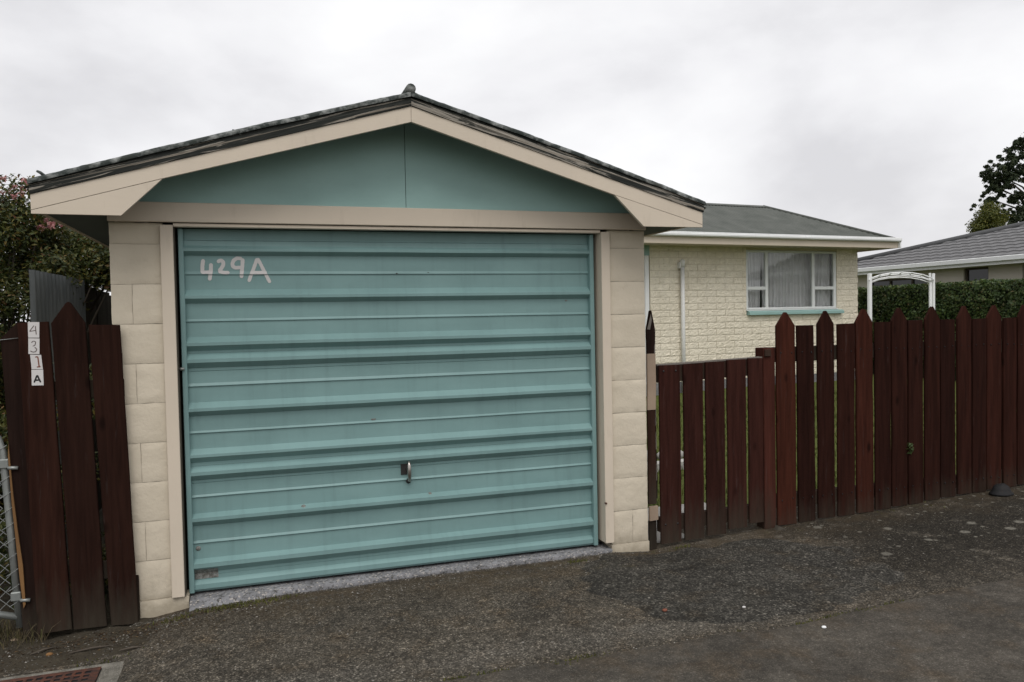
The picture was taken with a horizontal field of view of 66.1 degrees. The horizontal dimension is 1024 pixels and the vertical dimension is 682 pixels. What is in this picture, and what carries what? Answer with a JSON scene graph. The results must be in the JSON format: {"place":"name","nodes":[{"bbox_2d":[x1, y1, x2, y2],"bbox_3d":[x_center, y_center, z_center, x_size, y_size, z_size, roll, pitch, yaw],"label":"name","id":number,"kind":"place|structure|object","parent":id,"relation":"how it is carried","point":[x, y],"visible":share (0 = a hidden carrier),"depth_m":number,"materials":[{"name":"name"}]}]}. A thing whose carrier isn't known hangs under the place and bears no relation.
{"place":"outdoors","nodes":[
{"label":"outdoors","id":0,"kind":"place"},
{"bbox_2d":[0,606,58,648],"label":"dry grass","id":1,"kind":"structure","parent":0,"point":[17,635],"depth_m":3.80,"materials":[{"name":"beige plant"}]},
{"bbox_2d":[0,509,156,672],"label":"soil","id":2,"kind":"structure","parent":0,"point":[57,660],"depth_m":3.74,"materials":[{"name":"brown soil"}]},
{"bbox_2d":[1,322,40,639],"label":"gate post","id":3,"kind":"object","parent":2,"relation":"on","point":[15,429],"visible":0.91,"depth_m":3.79,"materials":[{"name":"brown wood"}]},
{"bbox_2d":[0,436,30,627],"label":"chain link gate","id":4,"kind":"structure","parent":3,"relation":"attached to","point":[15,594],"depth_m":3.78,"materials":[{"name":"silver metal"}]},
{"bbox_2d":[30,646,58,654],"bbox_3d":[-2.181,1.440,3.674,0.009,0.014,0.120,1,3,45],"label":"twig","id":5,"kind":"object","parent":2,"relation":"on","point":[44,649],"visible":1,"depth_m":3.67,"materials":[{"name":"wood"}]},
{"bbox_2d":[0,362,108,608],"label":"shrub","id":6,"kind":"object","parent":2,"relation":"on","point":[3,418],"visible":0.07,"depth_m":4.34,"materials":[{"name":"green plant"}]},
{"bbox_2d":[0,173,110,521],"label":"flowering shrub","id":7,"kind":"object","parent":2,"relation":"on","point":[36,242],"visible":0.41,"depth_m":5.50,"materials":[{"name":"green plant"}]},
{"bbox_2d":[29,270,86,550],"bbox_3d":[-3.008,0.476,5.310,0.024,1.837,1.271,-2,2,-16],"label":"sheet fence","id":8,"kind":"object","parent":2,"relation":"on","point":[51,294],"visible":0.31,"depth_m":5.04,"materials":[{"name":"grey metal"}]},
{"bbox_2d":[17,302,139,633],"bbox_3d":[-2.111,0.616,3.851,0.482,1.614,0.043,-2,2,-18],"label":"board fence","id":9,"kind":"object","parent":2,"relation":"on","point":[72,389],"visible":1,"depth_m":3.83,"materials":[{"name":"brown wood"}]},
{"bbox_2d":[68,644,116,653],"bbox_3d":[-1.941,1.423,3.647,0.200,0.014,0.009,-2,2,-26],"label":"twig","id":10,"kind":"object","parent":2,"relation":"on","point":[94,647],"visible":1,"depth_m":3.64,"materials":[{"name":"wood"}]},
{"bbox_2d":[85,286,112,510],"bbox_3d":[-3.967,0.421,8.200,0.029,1.800,4.788,-2,2,-18],"label":"paling fence","id":11,"kind":"object","parent":2,"relation":"on","point":[104,316],"visible":0.02,"depth_m":6.35,"materials":[{"name":"brown wood"}]},
{"bbox_2d":[120,646,142,650],"bbox_3d":[-1.745,1.412,3.627,0.110,0.014,0.009,-2,2,-18],"label":"twig","id":12,"kind":"object","parent":2,"relation":"on","point":[131,647],"visible":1,"depth_m":3.62,"materials":[{"name":"wood"}]},
{"bbox_2d":[0,600,289,670],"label":"leaf litter","id":13,"kind":"object","parent":2,"relation":"on","point":[130,634],"visible":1,"depth_m":3.78,"materials":[{"name":"brown plant"}]},
{"bbox_2d":[0,484,1023,681],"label":"driveway","id":14,"kind":"structure","parent":0,"point":[426,654],"depth_m":3.83,"materials":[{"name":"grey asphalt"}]},
{"bbox_2d":[0,661,123,681],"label":"access cover","id":15,"kind":"object","parent":14,"relation":"on","point":[108,672],"visible":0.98,"depth_m":3.37,"materials":[{"name":"concrete"}]},
{"bbox_2d":[23,83,705,617],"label":"garage","id":16,"kind":"structure","parent":14,"relation":"on","point":[393,337],"depth_m":4.34,"materials":[{"name":"beige brick"}]},
{"bbox_2d":[177,228,597,593],"bbox_3d":[-0.606,0.328,4.442,2.329,1.906,0.106,-2,2,-18],"label":"garage door","id":17,"kind":"structure","parent":16,"relation":"in","point":[355,401],"depth_m":4.40,"materials":[{"name":"teal metal"}]},
{"bbox_2d":[77,500,966,680],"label":"moss","id":18,"kind":"object","parent":14,"relation":"on","point":[269,600],"visible":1,"depth_m":3.94,"materials":[{"name":"green plant"}]},
{"bbox_2d":[645,310,657,549],"bbox_3d":[0.868,0.552,4.877,0.075,1.481,0.046,-2,2,-18],"label":"hinge post","id":19,"kind":"object","parent":14,"relation":"on","point":[652,479],"visible":1,"depth_m":4.86,"materials":[{"name":"brown wood"}]},
{"bbox_2d":[656,356,763,543],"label":"side gate","id":20,"kind":"structure","parent":19,"relation":"attached to","point":[714,517],"depth_m":4.98,"materials":[{"name":"brown wood"}]},
{"bbox_2d":[579,538,904,623],"bbox_3d":[1.219,1.277,4.324,1.682,0.062,1.227,-2,2,-18],"label":"asphalt patch","id":21,"kind":"object","parent":14,"relation":"on","point":[762,579],"visible":1,"depth_m":4.23,"materials":[{"name":"grey asphalt"}]},
{"bbox_2d":[774,525,783,530],"bbox_3d":[1.738,1.220,5.115,0.065,0.047,0.035,-2,2,-18],"label":"timber wedge","id":22,"kind":"object","parent":14,"relation":"on","point":[777,528],"visible":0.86,"depth_m":5.10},
{"bbox_2d":[755,305,1023,528],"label":"picket fence","id":23,"kind":"object","parent":14,"relation":"on","point":[988,350],"visible":1,"depth_m":5.42,"materials":[{"name":"brown wood"}]},
{"bbox_2d":[907,443,913,453],"bbox_3d":[2.765,0.746,5.458,0.062,0.089,0.043,-2,2,-18],"label":"weed","id":24,"kind":"object","parent":23,"relation":"attached to","point":[909,444],"visible":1,"depth_m":5.45,"materials":[{"name":"green plant"}]},
{"bbox_2d":[989,483,1013,495],"bbox_3d":[3.489,1.054,5.614,0.172,0.080,0.138,-2,2,-18],"label":"domed lump","id":25,"kind":"object","parent":14,"relation":"on","point":[1002,489],"visible":1,"depth_m":5.57,"materials":[{"name":"grey stone"}]},
{"bbox_2d":[0,0,1023,322],"label":"sky","id":26,"kind":"structure","parent":0,"point":[885,117],"materials":[{"name":"white"}]},
{"bbox_2d":[648,502,705,542],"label":"gate path","id":27,"kind":"structure","parent":0,"point":[658,533],"depth_m":5.70,"materials":[{"name":"concrete"}]},
{"bbox_2d":[439,577,1023,681],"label":"footpath","id":28,"kind":"structure","parent":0,"point":[974,634],"depth_m":3.32,"materials":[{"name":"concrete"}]},
{"bbox_2d":[646,374,955,508],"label":"lawn","id":29,"kind":"structure","parent":0,"point":[681,418],"depth_m":9.25,"materials":[{"name":"plant"}]},
{"bbox_2d":[657,451,683,471],"bbox_3d":[0.944,1.192,7.532,1.750,0.190,0.392,-2,2,-18],"label":"garden edging","id":30,"kind":"object","parent":29,"relation":"on","point":[682,463],"visible":0.05,"depth_m":7.56,"materials":[{"name":"concrete"}]},
{"bbox_2d":[643,203,901,396],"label":"house","id":31,"kind":"structure","parent":29,"relation":"on","point":[753,273],"depth_m":14.40,"materials":[{"name":"beige brick"}]},
{"bbox_2d":[677,259,685,361],"bbox_3d":[2.989,-0.112,13.845,0.136,2.635,0.092,-1,2,7],"label":"vent pipe","id":32,"kind":"object","parent":31,"relation":"attached to","point":[681,264],"visible":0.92,"depth_m":13.80,"materials":[{"name":"white plastic"}]},
{"bbox_2d":[746,250,843,314],"bbox_3d":[5.230,-1.078,15.060,2.400,1.400,0.555,-2,2,-23],"label":"window","id":33,"kind":"structure","parent":31,"relation":"in","point":[777,282],"depth_m":14.88,"materials":[{"name":"glass"}]},
{"bbox_2d":[867,272,934,319],"bbox_3d":[5.926,-0.018,11.993,1.677,2.050,0.535,-2,2,-18],"label":"garden arbor","id":34,"kind":"object","parent":29,"relation":"on","point":[931,280],"visible":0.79,"depth_m":11.81,"materials":[{"name":"white paint"}]},
{"bbox_2d":[857,221,1023,287],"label":"tiled house","id":35,"kind":"structure","parent":29,"relation":"on","point":[995,253],"depth_m":19.58,"materials":[{"name":"grey tile"}]},
{"bbox_2d":[872,277,926,286],"bbox_3d":[10.352,-1.168,21.038,0.060,1.000,2.000,-2,2,-18],"label":"window","id":36,"kind":"structure","parent":35,"relation":"in","point":[900,281],"depth_m":21.06,"materials":[{"name":"grey glass"}]},
{"bbox_2d":[965,267,987,281],"bbox_3d":[11.101,-1.230,18.745,0.060,1.040,0.680,-2,2,-18],"label":"window","id":37,"kind":"structure","parent":35,"relation":"in","point":[977,273],"depth_m":18.79,"materials":[{"name":"grey glass"}]},
{"bbox_2d":[858,278,1023,380],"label":"hedge","id":38,"kind":"object","parent":29,"relation":"on","point":[978,299],"visible":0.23,"depth_m":14.84,"materials":[{"name":"green plant"}]},
{"bbox_2d":[964,200,1011,232],"bbox_3d":[20.974,-3.019,34.188,3.792,6.247,3.971,-2,2,-18],"label":"conifer tree","id":39,"kind":"object","parent":29,"relation":"on","point":[989,216],"visible":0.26,"depth_m":33.83,"materials":[{"name":"green plant"}]},
{"bbox_2d":[969,132,1023,224],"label":"gum tree","id":40,"kind":"object","parent":29,"relation":"on","point":[997,178],"visible":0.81,"depth_m":41.87,"materials":[{"name":"green plant"}]}
]}

